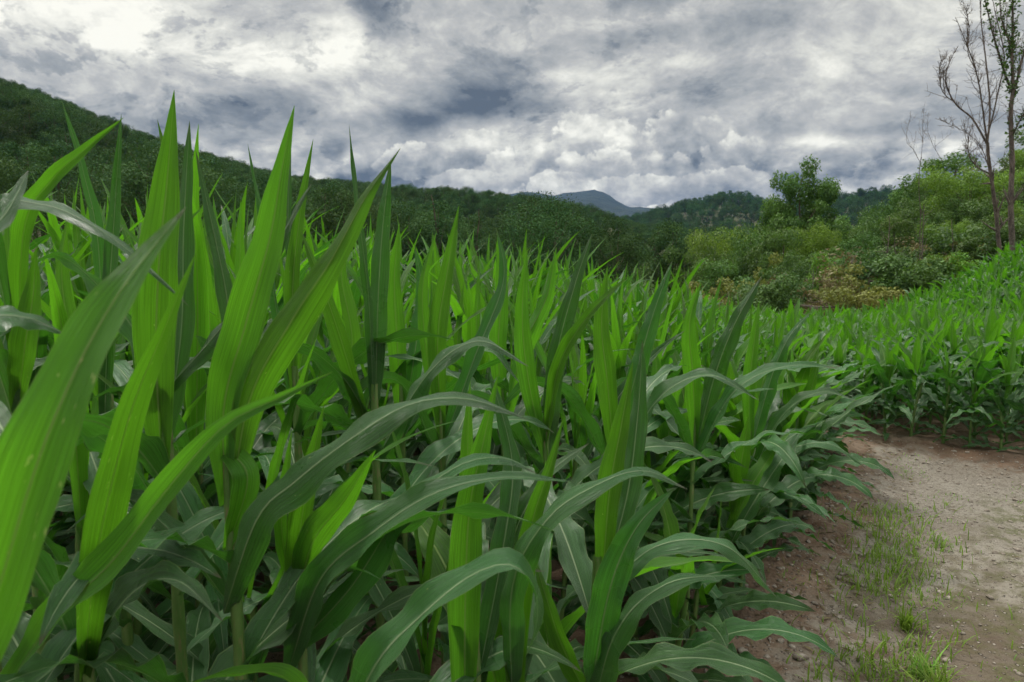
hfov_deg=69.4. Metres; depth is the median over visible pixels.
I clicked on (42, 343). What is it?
maize plant
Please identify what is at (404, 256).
maize plant
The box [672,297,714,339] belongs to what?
maize plant
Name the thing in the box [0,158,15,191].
tree
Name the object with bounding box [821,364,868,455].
maize plant
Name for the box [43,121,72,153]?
tree
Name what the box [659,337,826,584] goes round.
maize plant
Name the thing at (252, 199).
tree
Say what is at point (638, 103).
sky
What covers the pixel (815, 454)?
maize plant
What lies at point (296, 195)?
tree
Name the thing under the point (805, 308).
shrub
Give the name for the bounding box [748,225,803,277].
tree
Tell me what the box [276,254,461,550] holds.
maize plant
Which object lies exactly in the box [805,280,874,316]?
shrub
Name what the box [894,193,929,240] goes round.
tree
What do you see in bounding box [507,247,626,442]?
maize plant
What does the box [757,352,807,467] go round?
maize plant
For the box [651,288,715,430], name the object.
maize plant
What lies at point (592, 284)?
maize plant
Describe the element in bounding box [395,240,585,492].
maize plant
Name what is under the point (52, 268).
maize plant
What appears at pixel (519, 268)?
maize plant
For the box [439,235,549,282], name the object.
maize plant
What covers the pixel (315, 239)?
maize plant
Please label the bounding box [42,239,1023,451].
maize field
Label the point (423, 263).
maize plant
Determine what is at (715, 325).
maize plant
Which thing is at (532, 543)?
maize plant
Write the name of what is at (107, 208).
maize plant
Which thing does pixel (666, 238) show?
tree
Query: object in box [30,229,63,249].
maize plant
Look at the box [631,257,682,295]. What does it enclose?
tree
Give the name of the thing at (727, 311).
maize plant
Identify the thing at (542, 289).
maize plant
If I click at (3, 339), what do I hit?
maize plant
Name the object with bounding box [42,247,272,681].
maize plant
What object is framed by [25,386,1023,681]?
field soil
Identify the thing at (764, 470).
maize plant
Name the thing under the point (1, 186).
tree
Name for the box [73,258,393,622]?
maize plant
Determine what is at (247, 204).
tree
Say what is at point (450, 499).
maize plant
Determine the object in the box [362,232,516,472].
maize plant
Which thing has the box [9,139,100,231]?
tree
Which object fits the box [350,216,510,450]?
maize plant
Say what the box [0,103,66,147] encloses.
tree
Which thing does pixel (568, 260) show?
maize plant
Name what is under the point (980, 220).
shrub
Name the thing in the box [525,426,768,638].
maize plant
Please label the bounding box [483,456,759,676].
maize plant
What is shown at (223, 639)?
maize plant
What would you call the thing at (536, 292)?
maize plant
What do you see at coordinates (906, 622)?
grass tuft
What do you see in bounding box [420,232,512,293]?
maize plant
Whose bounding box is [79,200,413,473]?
maize plant
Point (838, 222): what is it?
tree
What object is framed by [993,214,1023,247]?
shrub
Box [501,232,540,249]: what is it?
tree
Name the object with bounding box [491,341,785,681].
maize plant
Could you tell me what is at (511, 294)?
maize plant
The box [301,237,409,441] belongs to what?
maize plant
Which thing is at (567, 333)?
maize plant
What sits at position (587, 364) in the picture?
maize plant
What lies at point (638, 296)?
maize plant
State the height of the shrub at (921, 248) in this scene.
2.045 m
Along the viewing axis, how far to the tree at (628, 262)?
67.44 m
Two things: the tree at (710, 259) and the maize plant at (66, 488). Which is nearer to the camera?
the maize plant at (66, 488)
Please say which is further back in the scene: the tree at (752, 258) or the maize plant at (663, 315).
the tree at (752, 258)
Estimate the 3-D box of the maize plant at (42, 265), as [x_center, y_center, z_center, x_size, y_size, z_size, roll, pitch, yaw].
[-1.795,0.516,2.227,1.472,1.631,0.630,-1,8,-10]
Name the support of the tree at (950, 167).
on the hills
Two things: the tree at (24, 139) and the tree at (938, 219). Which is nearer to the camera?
the tree at (938, 219)
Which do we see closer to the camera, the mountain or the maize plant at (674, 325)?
the maize plant at (674, 325)
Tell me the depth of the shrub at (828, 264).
26.97 m
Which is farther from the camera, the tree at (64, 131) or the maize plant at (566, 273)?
the tree at (64, 131)
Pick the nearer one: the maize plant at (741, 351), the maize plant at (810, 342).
the maize plant at (741, 351)
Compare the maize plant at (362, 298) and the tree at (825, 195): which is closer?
the maize plant at (362, 298)
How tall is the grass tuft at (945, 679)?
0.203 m
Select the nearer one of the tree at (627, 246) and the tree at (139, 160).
the tree at (627, 246)
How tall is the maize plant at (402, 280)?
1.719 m
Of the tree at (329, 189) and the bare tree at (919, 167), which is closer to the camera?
the bare tree at (919, 167)
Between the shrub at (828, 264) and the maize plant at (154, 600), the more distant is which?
the shrub at (828, 264)
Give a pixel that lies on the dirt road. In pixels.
(997, 639)
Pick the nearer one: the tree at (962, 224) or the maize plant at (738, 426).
the maize plant at (738, 426)
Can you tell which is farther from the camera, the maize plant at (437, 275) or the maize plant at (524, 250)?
the maize plant at (524, 250)
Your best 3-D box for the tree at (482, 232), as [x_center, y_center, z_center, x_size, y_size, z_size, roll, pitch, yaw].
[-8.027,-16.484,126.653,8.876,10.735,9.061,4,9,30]
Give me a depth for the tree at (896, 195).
41.25 m
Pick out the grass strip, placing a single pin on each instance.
(870, 587)
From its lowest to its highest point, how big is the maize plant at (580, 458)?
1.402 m
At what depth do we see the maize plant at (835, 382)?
5.27 m
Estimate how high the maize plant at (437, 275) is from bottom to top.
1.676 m
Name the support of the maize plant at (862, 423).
on the field soil
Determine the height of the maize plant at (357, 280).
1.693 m
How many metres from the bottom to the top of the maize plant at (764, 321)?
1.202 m
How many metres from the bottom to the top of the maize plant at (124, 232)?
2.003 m
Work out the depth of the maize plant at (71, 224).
4.52 m
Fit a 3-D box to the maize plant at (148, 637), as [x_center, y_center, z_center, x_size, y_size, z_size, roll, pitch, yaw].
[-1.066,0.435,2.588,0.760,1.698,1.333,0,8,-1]
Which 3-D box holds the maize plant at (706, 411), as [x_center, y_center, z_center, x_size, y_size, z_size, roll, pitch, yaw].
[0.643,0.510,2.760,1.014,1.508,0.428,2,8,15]
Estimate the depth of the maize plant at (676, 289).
5.57 m
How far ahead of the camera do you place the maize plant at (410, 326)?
4.78 m
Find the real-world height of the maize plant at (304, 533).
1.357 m
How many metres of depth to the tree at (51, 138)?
115.51 m
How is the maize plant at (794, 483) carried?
on the field soil
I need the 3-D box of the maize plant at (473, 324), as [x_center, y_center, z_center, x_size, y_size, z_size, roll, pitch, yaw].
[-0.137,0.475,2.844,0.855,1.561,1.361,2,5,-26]
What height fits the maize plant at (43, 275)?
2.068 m
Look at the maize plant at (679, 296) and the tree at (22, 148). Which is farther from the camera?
the tree at (22, 148)
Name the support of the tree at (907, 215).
on the hills
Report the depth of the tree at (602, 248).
69.52 m
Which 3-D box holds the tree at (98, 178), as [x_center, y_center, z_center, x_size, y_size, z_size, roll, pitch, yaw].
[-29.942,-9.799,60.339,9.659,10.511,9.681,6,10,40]
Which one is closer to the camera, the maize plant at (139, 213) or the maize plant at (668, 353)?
the maize plant at (668, 353)
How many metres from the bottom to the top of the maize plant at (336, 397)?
1.639 m
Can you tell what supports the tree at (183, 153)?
on the hills
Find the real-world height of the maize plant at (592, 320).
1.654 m
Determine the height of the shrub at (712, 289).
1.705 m
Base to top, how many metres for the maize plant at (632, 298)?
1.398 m
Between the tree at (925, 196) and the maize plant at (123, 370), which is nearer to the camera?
the maize plant at (123, 370)
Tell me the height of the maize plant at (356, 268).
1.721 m
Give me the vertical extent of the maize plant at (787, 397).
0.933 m
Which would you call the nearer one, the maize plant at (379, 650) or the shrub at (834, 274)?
the maize plant at (379, 650)
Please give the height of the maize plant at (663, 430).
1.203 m
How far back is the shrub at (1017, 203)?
25.45 m
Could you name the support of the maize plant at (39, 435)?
on the field soil
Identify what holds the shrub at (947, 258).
on the field soil
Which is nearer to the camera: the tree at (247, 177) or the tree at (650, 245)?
the tree at (650, 245)
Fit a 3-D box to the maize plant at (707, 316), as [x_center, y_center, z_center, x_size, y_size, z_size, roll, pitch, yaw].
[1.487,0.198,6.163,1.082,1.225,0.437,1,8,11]
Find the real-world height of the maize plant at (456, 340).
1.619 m
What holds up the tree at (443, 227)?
on the hills
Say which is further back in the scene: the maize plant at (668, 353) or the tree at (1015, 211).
the tree at (1015, 211)
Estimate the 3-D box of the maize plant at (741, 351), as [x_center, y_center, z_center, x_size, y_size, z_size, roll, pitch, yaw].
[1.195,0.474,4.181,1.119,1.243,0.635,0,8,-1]
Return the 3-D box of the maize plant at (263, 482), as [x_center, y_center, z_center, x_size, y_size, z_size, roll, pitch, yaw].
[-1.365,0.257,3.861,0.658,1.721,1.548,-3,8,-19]
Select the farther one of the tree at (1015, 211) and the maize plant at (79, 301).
the tree at (1015, 211)
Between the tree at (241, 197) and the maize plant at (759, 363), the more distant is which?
the tree at (241, 197)
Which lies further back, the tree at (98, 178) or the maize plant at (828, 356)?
the tree at (98, 178)
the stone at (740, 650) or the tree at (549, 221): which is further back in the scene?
the tree at (549, 221)
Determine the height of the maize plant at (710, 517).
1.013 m
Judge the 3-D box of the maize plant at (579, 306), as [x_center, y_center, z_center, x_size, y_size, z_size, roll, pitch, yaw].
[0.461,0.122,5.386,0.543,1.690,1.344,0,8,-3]
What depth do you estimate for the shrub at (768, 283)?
21.99 m
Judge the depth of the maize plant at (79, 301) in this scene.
3.05 m
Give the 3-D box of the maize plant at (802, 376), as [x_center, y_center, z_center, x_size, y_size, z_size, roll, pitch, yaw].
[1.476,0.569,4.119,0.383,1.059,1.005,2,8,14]
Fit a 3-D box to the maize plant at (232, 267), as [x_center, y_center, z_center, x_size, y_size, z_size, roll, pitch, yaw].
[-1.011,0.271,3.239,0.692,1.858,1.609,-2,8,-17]
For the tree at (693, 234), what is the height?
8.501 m
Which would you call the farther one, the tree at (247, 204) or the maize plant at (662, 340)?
the tree at (247, 204)
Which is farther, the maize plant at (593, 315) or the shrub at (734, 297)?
the shrub at (734, 297)
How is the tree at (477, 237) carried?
on the hills
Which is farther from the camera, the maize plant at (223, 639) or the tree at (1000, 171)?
the tree at (1000, 171)
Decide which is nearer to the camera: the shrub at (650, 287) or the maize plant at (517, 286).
the maize plant at (517, 286)
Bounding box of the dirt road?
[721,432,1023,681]
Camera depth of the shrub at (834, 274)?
21.54 m
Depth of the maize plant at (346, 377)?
1.68 m
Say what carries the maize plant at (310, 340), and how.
on the field soil
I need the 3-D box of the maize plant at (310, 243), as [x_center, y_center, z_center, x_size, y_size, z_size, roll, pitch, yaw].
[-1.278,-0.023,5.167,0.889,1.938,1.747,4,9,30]
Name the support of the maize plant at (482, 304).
on the field soil
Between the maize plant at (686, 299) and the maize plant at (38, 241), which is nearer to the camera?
the maize plant at (38, 241)
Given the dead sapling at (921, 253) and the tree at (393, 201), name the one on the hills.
the tree at (393, 201)
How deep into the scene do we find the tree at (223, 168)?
111.89 m
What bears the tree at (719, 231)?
on the hills
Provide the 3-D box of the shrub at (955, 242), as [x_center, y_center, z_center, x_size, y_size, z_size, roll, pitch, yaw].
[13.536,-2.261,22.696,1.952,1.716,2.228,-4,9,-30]
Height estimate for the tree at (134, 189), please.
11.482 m
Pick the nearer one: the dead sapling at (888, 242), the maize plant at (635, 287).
the maize plant at (635, 287)
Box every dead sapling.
[805,265,816,287]
[875,216,899,273]
[914,209,933,274]
[951,218,953,253]
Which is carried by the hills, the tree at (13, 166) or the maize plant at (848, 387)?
the tree at (13, 166)
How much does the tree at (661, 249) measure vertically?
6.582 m
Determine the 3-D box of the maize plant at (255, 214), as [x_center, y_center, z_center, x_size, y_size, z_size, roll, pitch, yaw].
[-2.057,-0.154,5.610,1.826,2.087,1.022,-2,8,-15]
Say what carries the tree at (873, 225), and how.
on the hills
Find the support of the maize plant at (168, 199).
on the field soil
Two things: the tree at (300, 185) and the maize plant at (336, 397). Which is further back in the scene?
the tree at (300, 185)
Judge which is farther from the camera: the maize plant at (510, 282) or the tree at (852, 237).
the tree at (852, 237)
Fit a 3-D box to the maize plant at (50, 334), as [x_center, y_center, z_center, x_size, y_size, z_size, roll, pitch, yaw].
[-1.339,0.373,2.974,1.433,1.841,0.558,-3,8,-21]
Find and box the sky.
[0,0,1023,208]
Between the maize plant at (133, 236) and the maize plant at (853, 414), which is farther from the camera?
the maize plant at (853, 414)
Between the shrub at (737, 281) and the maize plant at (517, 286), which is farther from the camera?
the shrub at (737, 281)
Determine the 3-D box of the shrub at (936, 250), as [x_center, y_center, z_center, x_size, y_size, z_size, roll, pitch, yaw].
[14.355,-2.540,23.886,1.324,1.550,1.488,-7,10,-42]
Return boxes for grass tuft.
[887,597,930,633]
[894,646,977,681]
[907,646,948,679]
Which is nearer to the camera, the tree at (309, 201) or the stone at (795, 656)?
the stone at (795, 656)
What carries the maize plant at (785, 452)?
on the field soil
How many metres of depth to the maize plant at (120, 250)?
3.97 m
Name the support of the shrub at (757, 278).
on the field soil
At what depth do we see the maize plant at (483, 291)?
4.57 m
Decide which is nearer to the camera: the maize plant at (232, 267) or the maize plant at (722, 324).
the maize plant at (232, 267)
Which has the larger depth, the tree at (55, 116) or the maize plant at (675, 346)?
the tree at (55, 116)
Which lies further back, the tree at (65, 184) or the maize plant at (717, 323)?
the tree at (65, 184)
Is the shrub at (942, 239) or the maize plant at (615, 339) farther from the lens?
the shrub at (942, 239)
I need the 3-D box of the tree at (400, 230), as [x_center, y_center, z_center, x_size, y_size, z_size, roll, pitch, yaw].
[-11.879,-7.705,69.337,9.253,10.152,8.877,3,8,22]
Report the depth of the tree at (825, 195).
34.98 m
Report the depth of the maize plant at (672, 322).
5.40 m
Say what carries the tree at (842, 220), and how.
on the hills
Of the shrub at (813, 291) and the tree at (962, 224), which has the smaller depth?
the shrub at (813, 291)
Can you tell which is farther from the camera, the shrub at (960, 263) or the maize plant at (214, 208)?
the shrub at (960, 263)
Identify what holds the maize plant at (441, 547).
on the field soil
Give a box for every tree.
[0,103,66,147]
[0,118,50,155]
[0,140,57,238]
[0,144,62,194]
[0,155,39,193]
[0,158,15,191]
[1,134,38,159]
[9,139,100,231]
[10,175,78,235]
[26,154,103,196]
[29,102,88,146]
[30,181,136,240]
[35,127,103,161]
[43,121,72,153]
[45,171,75,225]
[53,173,142,220]
[54,145,146,203]
[66,121,122,162]
[79,152,212,234]
[85,145,121,166]
[86,152,152,174]
[93,138,251,235]
[122,148,232,208]
[124,152,154,170]
[150,143,206,163]
[179,155,234,206]
[202,156,240,200]
[216,193,254,233]
[218,184,253,225]
[221,173,257,191]
[226,170,321,247]
[237,181,286,221]
[286,179,372,248]
[292,178,317,196]
[292,187,324,204]
[292,194,328,206]
[302,184,410,260]
[302,196,340,244]
[341,205,431,247]
[351,200,442,280]
[364,228,414,281]
[379,198,412,218]
[402,194,473,272]
[405,211,486,250]
[420,202,476,254]
[457,209,495,279]
[458,214,493,239]
[469,233,529,271]
[484,190,595,284]
[494,196,600,276]
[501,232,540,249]
[513,242,577,273]
[536,226,634,283]
[565,216,651,282]
[571,228,629,283]
[594,245,668,275]
[600,245,673,279]
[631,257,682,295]
[632,238,676,297]
[636,218,698,290]
[641,236,661,281]
[660,244,702,299]
[676,227,717,284]
[680,244,737,290]
[685,222,766,281]
[707,225,751,279]
[717,222,774,280]
[733,237,781,286]
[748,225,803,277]
[754,154,845,264]
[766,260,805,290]
[772,249,817,277]
[780,221,844,262]
[795,216,849,262]
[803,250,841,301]
[805,246,841,267]
[833,225,867,258]
[834,213,865,243]
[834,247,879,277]
[836,229,890,258]
[844,210,911,256]
[856,199,894,232]
[867,214,917,252]
[880,180,920,220]
[889,201,946,241]
[892,149,986,214]
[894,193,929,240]
[895,176,963,238]
[901,104,949,263]
[911,162,1023,217]
[911,213,943,248]
[915,218,971,250]
[924,0,1022,263]
[931,194,976,229]
[951,187,1005,217]
[967,200,1014,224]
[969,0,1023,259]
[983,185,1023,211]
[985,164,1023,201]
[994,204,1022,225]
[995,130,1023,174]
[1006,147,1023,169]
[1015,177,1023,192]
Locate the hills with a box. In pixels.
[11,128,1019,266]
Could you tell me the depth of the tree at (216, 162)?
74.45 m
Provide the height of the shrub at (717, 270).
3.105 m
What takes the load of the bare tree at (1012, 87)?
on the field soil
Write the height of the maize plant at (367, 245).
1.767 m
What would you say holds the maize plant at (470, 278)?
on the field soil
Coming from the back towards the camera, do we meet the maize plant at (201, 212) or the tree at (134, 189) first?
the tree at (134, 189)
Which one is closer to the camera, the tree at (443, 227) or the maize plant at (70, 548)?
the maize plant at (70, 548)
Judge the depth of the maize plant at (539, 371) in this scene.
3.69 m
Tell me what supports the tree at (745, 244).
on the hills
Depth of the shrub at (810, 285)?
20.98 m
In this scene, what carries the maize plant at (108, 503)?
on the field soil
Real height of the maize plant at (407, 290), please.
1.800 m
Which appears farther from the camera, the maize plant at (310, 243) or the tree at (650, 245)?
the tree at (650, 245)
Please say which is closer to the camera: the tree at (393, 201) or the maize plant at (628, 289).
the maize plant at (628, 289)
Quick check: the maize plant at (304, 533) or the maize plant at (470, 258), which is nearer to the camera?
the maize plant at (304, 533)
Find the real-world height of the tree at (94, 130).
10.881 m
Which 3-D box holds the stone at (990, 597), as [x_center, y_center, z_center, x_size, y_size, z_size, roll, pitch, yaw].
[2.181,1.172,3.378,0.038,0.019,0.023,7,10,41]
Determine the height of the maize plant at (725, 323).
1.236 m
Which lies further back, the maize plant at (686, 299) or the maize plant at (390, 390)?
the maize plant at (686, 299)
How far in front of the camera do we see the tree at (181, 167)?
67.43 m
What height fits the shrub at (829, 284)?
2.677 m
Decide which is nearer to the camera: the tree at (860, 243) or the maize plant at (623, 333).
the maize plant at (623, 333)
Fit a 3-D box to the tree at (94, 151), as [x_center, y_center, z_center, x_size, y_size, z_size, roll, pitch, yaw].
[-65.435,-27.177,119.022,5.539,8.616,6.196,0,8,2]
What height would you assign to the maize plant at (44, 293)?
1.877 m
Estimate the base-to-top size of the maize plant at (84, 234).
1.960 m
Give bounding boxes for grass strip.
[786,492,1012,681]
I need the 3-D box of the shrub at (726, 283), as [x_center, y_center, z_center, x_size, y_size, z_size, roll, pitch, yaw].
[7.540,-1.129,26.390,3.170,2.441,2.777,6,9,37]
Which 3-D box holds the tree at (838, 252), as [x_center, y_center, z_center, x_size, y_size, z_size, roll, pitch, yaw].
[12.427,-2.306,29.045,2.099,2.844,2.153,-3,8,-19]
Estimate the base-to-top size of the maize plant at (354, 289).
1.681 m
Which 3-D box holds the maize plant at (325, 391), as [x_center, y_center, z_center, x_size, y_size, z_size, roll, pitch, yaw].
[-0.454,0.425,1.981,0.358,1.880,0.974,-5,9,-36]
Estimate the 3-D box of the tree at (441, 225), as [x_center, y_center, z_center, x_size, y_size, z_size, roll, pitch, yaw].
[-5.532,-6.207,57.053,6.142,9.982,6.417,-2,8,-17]
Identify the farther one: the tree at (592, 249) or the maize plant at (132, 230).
the tree at (592, 249)
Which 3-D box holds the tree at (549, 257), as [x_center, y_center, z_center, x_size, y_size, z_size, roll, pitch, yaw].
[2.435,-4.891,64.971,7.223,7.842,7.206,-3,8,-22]
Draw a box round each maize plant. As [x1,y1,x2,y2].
[0,90,383,681]
[0,118,220,681]
[0,171,252,681]
[0,178,137,515]
[0,191,129,536]
[0,191,141,677]
[0,225,105,558]
[0,235,51,324]
[0,246,72,542]
[0,254,74,536]
[0,338,181,667]
[0,372,331,681]
[1,186,72,349]
[1,254,404,681]
[3,246,159,681]
[4,204,307,680]
[22,102,210,681]
[25,299,371,681]
[27,252,429,623]
[29,190,130,541]
[29,340,541,681]
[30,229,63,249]
[30,241,163,674]
[31,173,143,284]
[31,224,61,260]
[31,238,124,523]
[39,106,528,681]
[39,213,82,350]
[40,265,94,540]
[41,174,94,290]
[41,218,275,611]
[41,306,114,530]
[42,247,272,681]
[43,173,349,433]
[43,234,127,544]
[44,197,232,270]
[48,232,55,520]
[48,299,125,677]
[51,187,142,521]
[53,244,119,547]
[54,120,435,680]
[57,368,183,680]
[64,258,428,649]
[68,177,229,254]
[73,209,227,295]
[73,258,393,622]
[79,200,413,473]
[89,392,214,645]
[90,204,127,349]
[106,188,108,219]
[116,340,132,367]
[118,215,418,665]
[124,205,203,233]
[130,211,141,243]
[135,194,146,228]
[148,298,489,677]
[172,127,568,672]
[193,547,543,681]
[204,431,692,681]
[210,195,316,589]
[212,185,338,232]
[213,196,217,220]
[221,182,308,273]
[225,227,302,432]
[226,263,399,571]
[227,225,307,485]
[229,246,574,646]
[248,141,451,577]
[251,206,422,263]
[257,206,508,665]
[262,250,346,478]
[263,406,572,681]
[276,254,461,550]
[277,231,414,454]
[283,222,410,434]
[290,223,518,625]
[300,211,408,467]
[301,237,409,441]
[303,227,513,587]
[303,307,427,592]
[308,267,365,509]
[310,233,400,481]
[314,226,316,244]
[348,269,406,453]
[349,226,368,271]
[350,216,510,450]
[351,270,436,496]
[352,233,413,318]
[354,227,486,491]
[354,246,388,493]
[356,231,410,455]
[358,273,485,453]
[359,272,457,588]
[360,250,515,462]
[361,212,409,328]
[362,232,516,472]
[371,229,408,274]
[373,253,545,621]
[385,235,724,645]
[385,249,653,491]
[386,237,454,561]
[386,263,594,630]
[391,232,470,271]
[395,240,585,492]
[400,241,588,446]
[406,254,586,471]
[407,230,508,285]
[408,234,455,476]
[409,281,710,639]
[411,230,466,339]
[411,517,582,681]
[412,238,550,344]
[413,232,586,454]
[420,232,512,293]
[424,235,578,349]
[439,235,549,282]
[441,242,510,301]
[447,367,521,681]
[452,260,524,415]
[456,238,627,473]
[463,231,481,282]
[465,239,635,487]
[466,310,649,623]
[470,244,517,455]
[478,233,598,411]
[478,248,541,453]
[480,251,495,289]
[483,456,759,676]
[485,264,569,350]
[486,257,589,456]
[489,259,588,430]
[490,268,568,465]
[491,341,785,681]
[499,417,687,681]
[503,262,757,618]
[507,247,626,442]
[507,252,511,283]
[507,261,659,534]
[508,262,704,490]
[512,238,611,305]
[514,230,530,305]
[519,260,634,479]
[520,242,576,291]
[520,461,731,681]
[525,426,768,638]
[528,253,596,436]
[528,256,626,401]
[530,276,676,595]
[535,250,568,308]
[539,332,599,616]
[543,264,648,392]
[544,255,623,289]
[548,269,647,398]
[554,275,751,524]
[555,279,701,398]
[557,286,690,454]
[559,263,634,347]
[559,298,677,450]
[561,249,622,442]
[563,288,769,553]
[564,277,835,645]
[568,262,642,384]
[569,281,681,442]
[578,463,837,681]
[585,274,669,346]
[586,277,716,373]
[586,447,659,637]
[588,255,603,399]
[593,259,743,341]
[594,269,685,363]
[616,273,631,310]
[622,277,634,314]
[622,288,714,347]
[625,292,681,354]
[625,301,732,496]
[629,278,773,461]
[636,259,669,332]
[640,281,706,309]
[640,503,815,681]
[649,414,819,616]
[650,347,739,622]
[650,352,822,594]
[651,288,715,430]
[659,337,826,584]
[661,319,835,510]
[663,276,740,355]
[664,303,744,431]
[667,267,734,357]
[667,296,771,350]
[667,299,809,412]
[667,301,768,432]
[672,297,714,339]
[672,306,735,441]
[679,340,831,561]
[697,387,823,536]
[700,293,724,352]
[701,294,770,364]
[701,359,770,551]
[702,299,789,361]
[711,303,864,586]
[711,343,829,514]
[713,355,875,550]
[716,294,763,369]
[723,304,785,343]
[730,360,843,426]
[731,306,814,451]
[735,308,786,359]
[741,345,863,455]
[746,323,841,408]
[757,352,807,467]
[759,325,844,460]
[760,329,840,458]
[766,335,843,390]
[766,349,827,522]
[771,337,867,480]
[772,377,847,547]
[778,357,894,527]
[787,358,853,504]
[790,318,829,363]
[790,348,878,472]
[792,336,825,375]
[794,352,863,465]
[803,341,874,452]
[803,363,880,470]
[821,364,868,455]
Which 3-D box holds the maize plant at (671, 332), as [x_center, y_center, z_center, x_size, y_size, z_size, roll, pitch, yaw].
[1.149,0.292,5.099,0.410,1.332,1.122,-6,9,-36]
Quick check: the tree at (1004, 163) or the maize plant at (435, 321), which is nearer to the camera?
the maize plant at (435, 321)
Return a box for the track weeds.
[781,452,1023,681]
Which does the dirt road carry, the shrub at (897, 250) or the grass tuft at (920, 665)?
the grass tuft at (920, 665)
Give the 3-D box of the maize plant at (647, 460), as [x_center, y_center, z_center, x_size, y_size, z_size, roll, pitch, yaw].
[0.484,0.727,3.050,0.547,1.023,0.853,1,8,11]
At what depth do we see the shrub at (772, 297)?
18.95 m
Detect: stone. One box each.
[737,647,747,653]
[792,653,808,661]
[985,595,993,599]
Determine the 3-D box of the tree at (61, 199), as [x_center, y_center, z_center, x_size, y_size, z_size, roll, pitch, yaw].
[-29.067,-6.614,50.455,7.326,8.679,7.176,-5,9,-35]
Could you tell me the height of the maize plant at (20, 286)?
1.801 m
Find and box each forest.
[0,77,737,265]
[610,185,930,252]
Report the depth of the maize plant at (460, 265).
4.34 m
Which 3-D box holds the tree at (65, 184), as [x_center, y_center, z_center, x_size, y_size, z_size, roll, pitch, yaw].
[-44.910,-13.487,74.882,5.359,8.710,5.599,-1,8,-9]
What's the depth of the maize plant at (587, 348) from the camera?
4.43 m
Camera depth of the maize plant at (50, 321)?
3.90 m
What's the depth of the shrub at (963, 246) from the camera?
21.79 m
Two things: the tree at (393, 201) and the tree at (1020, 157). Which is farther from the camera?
the tree at (393, 201)
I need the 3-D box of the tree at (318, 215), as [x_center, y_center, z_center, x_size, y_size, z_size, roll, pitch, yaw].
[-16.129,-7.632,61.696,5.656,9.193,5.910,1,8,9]
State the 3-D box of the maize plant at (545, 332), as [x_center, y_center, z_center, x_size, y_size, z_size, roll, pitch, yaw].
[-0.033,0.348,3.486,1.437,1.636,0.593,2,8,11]
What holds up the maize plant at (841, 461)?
on the field soil
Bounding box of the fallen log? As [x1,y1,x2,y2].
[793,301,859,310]
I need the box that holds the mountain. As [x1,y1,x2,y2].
[509,189,654,216]
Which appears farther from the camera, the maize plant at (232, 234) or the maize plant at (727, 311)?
the maize plant at (727, 311)
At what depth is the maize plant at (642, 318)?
4.13 m
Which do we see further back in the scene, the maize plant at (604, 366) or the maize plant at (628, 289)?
the maize plant at (628, 289)
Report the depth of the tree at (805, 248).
32.20 m
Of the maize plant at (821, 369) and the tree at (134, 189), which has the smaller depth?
the maize plant at (821, 369)
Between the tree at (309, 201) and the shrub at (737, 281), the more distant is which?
the tree at (309, 201)
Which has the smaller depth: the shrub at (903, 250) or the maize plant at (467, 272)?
the maize plant at (467, 272)
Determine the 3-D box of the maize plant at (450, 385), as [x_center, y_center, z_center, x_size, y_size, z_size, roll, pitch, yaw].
[-0.468,0.480,2.533,1.460,1.623,0.718,-2,8,-18]
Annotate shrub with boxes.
[625,277,668,296]
[689,280,726,304]
[691,277,733,299]
[692,258,747,300]
[702,286,733,307]
[708,285,736,303]
[719,272,788,308]
[725,273,764,298]
[726,285,803,311]
[737,251,802,296]
[739,268,806,312]
[756,289,819,302]
[783,281,816,311]
[784,284,839,314]
[802,257,844,278]
[803,246,881,295]
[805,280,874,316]
[805,289,834,313]
[811,265,863,304]
[822,262,909,312]
[838,260,890,286]
[842,246,870,263]
[845,250,958,292]
[859,245,932,274]
[868,246,914,269]
[868,253,955,294]
[884,236,921,264]
[892,249,919,257]
[910,219,999,262]
[910,225,965,256]
[914,240,979,269]
[914,253,957,274]
[923,256,959,289]
[929,250,981,288]
[931,243,975,254]
[940,236,988,265]
[955,234,1003,266]
[960,196,1022,225]
[967,213,999,228]
[973,218,1023,259]
[977,211,1023,230]
[981,200,1023,221]
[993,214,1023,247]
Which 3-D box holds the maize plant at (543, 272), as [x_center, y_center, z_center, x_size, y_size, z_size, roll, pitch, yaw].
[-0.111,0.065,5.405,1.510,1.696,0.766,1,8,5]
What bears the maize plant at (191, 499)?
on the field soil
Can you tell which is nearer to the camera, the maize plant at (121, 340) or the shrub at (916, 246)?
the maize plant at (121, 340)
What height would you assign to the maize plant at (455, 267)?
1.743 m
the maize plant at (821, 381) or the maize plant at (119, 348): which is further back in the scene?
the maize plant at (821, 381)
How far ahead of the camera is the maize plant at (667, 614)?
2.34 m
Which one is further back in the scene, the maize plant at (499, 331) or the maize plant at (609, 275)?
the maize plant at (609, 275)
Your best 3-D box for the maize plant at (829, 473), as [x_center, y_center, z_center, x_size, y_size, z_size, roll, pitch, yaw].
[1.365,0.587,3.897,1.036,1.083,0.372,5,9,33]
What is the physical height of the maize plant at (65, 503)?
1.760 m
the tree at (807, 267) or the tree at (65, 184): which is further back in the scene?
the tree at (65, 184)
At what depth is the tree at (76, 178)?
77.80 m
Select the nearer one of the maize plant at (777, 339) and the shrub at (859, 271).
the maize plant at (777, 339)
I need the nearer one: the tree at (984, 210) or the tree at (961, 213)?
the tree at (984, 210)
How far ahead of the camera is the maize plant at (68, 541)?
3.28 m

